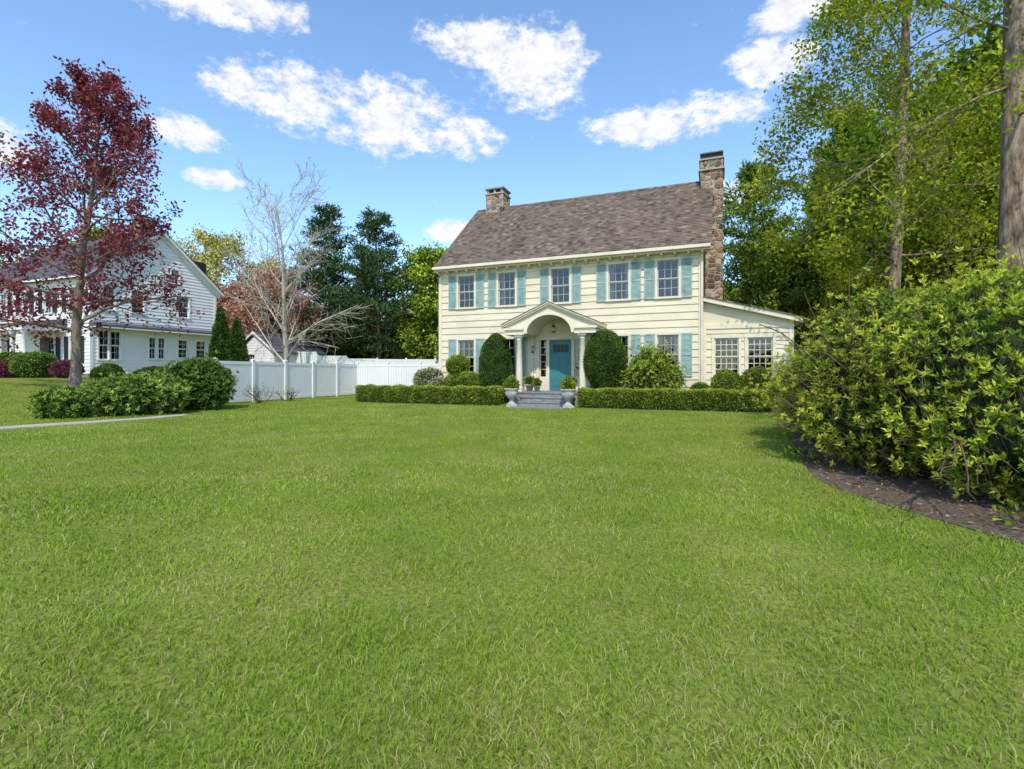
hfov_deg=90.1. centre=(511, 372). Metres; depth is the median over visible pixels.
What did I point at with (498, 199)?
ridge chimney
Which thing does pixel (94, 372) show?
rounded shrub
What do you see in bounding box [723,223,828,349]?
green tree
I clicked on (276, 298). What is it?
orange maple tree
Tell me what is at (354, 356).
pine tree
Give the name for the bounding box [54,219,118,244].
green tree
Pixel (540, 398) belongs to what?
front steps
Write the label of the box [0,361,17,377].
rounded shrub
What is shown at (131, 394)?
rhododendron bush
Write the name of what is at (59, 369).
rounded shrub
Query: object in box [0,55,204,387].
red maple tree
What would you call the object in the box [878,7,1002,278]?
green tree
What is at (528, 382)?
potted plant
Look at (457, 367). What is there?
tiered topiary
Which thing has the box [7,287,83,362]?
shutters
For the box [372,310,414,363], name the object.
green tree
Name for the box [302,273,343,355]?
pine tree
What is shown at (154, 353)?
windows
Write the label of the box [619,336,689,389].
lilac bush
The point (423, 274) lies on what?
green tree
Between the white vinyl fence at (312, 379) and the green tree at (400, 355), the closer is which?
the white vinyl fence at (312, 379)
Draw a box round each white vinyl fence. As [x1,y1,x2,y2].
[214,357,438,401]
[295,352,438,363]
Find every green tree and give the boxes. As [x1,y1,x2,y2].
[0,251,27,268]
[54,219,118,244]
[173,223,255,323]
[222,253,303,330]
[330,311,375,363]
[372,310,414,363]
[386,239,448,362]
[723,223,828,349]
[816,42,1002,337]
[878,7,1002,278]
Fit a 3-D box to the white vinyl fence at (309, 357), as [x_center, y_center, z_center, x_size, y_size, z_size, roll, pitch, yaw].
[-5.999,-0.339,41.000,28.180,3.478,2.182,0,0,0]
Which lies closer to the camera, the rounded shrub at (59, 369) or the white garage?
the rounded shrub at (59, 369)
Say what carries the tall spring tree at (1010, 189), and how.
on the ground at (704, 697)
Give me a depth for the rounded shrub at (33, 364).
24.70 m
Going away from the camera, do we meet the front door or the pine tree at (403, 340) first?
the front door
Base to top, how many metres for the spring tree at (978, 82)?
15.441 m
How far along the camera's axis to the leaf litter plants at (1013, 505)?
4.05 m
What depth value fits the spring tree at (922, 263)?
18.47 m
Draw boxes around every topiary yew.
[478,332,512,399]
[582,329,628,388]
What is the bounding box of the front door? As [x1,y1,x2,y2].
[536,335,579,390]
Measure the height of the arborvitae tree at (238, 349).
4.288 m
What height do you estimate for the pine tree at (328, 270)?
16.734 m
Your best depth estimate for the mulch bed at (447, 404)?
19.89 m
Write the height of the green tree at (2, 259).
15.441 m
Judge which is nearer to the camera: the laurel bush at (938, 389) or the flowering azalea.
the laurel bush at (938, 389)
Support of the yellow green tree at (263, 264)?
on the ground at (704, 697)
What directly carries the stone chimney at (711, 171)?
on the ground at (704, 697)
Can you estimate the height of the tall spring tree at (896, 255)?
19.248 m
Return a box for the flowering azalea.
[412,367,445,385]
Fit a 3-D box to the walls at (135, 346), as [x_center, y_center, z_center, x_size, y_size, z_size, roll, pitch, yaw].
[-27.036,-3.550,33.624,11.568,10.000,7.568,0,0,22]
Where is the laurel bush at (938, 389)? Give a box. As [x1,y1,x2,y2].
[740,241,1023,503]
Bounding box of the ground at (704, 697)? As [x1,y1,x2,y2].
[0,377,1023,768]
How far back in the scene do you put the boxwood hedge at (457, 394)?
19.66 m
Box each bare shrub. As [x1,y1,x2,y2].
[245,382,277,402]
[275,386,298,400]
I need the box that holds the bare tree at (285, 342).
[207,151,372,362]
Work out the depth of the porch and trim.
28.91 m
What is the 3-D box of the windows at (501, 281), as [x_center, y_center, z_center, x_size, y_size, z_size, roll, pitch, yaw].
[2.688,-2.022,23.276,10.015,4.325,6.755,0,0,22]
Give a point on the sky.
(413, 110)
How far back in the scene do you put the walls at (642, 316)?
19.78 m
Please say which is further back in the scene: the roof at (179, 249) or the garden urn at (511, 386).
the roof at (179, 249)
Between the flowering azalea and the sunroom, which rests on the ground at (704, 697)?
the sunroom
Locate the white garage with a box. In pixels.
[246,331,325,362]
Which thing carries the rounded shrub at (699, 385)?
on the mulch bed at (717, 411)
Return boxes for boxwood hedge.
[354,384,503,405]
[577,387,773,411]
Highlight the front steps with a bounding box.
[514,390,580,406]
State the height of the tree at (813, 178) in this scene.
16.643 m
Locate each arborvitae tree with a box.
[208,306,230,360]
[226,317,248,360]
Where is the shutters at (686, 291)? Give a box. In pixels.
[448,257,691,375]
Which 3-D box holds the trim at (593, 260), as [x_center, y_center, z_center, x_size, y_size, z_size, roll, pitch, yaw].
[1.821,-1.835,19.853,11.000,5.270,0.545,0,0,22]
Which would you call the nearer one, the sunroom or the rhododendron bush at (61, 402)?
the rhododendron bush at (61, 402)
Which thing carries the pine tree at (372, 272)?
on the ground at (704, 697)
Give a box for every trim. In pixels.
[0,236,219,377]
[432,243,710,381]
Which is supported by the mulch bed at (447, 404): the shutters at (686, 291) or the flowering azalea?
the flowering azalea
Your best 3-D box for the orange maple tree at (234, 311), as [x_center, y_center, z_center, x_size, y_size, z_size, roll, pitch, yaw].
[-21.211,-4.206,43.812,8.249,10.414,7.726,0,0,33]
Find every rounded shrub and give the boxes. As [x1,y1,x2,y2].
[0,351,21,377]
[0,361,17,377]
[8,350,57,377]
[48,359,84,377]
[89,367,117,379]
[90,362,124,376]
[132,366,162,374]
[690,382,709,388]
[709,369,742,389]
[739,365,771,389]
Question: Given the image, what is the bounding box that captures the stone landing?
[507,406,563,408]
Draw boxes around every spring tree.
[730,0,1002,325]
[793,0,1023,282]
[806,115,999,320]
[922,54,1001,289]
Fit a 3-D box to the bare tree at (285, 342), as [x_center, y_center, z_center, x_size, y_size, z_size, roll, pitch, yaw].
[-15.521,-7.135,36.901,11.348,16.476,12.732,0,0,-42]
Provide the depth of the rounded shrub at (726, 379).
16.88 m
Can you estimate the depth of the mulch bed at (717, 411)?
16.19 m
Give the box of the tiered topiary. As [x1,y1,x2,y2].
[444,354,480,388]
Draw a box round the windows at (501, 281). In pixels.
[455,256,681,375]
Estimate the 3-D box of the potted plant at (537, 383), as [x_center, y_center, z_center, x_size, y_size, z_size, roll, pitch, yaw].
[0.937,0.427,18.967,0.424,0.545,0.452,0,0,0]
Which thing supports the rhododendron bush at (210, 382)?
on the ground at (704, 697)
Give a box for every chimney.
[131,215,156,236]
[485,186,510,213]
[698,150,724,298]
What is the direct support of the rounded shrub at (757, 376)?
on the mulch bed at (717, 411)
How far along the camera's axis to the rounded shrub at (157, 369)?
24.13 m
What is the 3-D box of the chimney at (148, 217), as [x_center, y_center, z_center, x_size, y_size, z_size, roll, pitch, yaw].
[-23.093,-8.425,32.039,0.900,2.750,1.000,0,0,22]
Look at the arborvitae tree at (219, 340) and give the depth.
29.68 m
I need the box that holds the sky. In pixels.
[0,0,1002,363]
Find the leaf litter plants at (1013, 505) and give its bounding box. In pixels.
[780,445,1023,525]
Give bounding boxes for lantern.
[552,316,555,332]
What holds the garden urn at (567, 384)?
on the ground at (704, 697)
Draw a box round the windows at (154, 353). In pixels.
[0,267,206,360]
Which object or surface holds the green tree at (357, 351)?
on the ground at (704, 697)
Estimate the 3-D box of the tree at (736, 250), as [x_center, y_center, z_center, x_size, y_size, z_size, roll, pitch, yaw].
[13.945,-5.514,30.101,9.525,13.617,7.810,0,0,-26]
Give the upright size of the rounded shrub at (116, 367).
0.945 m
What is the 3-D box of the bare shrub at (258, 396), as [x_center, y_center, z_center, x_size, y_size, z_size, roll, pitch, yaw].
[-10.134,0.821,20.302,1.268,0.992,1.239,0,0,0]
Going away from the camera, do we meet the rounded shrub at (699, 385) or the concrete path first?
the concrete path
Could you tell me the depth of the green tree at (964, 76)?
21.71 m
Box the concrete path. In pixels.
[0,414,189,429]
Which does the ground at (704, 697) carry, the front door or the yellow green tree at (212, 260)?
the yellow green tree at (212, 260)
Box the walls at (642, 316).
[440,251,704,401]
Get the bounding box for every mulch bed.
[357,401,507,405]
[600,408,785,412]
[780,417,1023,543]
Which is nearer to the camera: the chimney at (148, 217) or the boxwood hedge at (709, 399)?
the boxwood hedge at (709, 399)
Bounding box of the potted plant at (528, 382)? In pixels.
[523,375,533,390]
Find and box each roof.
[0,230,224,296]
[434,181,712,271]
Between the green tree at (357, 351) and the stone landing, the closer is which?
the stone landing
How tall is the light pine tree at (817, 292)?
11.196 m
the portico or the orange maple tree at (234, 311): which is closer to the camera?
the portico
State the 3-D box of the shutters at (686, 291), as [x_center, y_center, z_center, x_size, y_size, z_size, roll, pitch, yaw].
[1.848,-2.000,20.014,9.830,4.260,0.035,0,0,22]
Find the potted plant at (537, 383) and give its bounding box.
[532,377,542,391]
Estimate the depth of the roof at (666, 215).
21.30 m
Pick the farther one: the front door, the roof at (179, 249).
the roof at (179, 249)
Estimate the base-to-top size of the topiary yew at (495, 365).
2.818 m
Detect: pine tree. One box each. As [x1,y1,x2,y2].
[258,203,373,355]
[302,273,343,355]
[314,205,436,358]
[331,246,407,362]
[381,245,438,363]
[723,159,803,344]
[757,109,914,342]
[760,168,886,354]
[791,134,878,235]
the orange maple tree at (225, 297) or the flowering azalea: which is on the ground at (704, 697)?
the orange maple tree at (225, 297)
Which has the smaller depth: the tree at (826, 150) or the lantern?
the lantern
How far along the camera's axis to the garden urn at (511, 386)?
18.12 m
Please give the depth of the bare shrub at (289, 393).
21.55 m
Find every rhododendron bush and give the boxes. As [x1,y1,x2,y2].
[25,385,109,418]
[78,370,194,416]
[157,350,239,409]
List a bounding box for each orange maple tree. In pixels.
[214,280,259,330]
[216,259,305,334]
[236,279,328,345]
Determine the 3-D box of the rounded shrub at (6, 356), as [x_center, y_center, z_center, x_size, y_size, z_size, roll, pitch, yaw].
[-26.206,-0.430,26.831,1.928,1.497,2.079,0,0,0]
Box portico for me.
[501,301,606,391]
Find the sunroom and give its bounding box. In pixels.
[703,296,804,407]
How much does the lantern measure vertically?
0.600 m
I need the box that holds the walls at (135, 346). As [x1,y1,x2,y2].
[0,237,214,376]
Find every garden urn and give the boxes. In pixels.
[502,375,519,406]
[559,376,576,407]
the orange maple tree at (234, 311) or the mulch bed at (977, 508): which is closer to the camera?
the mulch bed at (977, 508)
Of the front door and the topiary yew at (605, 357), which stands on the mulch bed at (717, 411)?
the topiary yew at (605, 357)

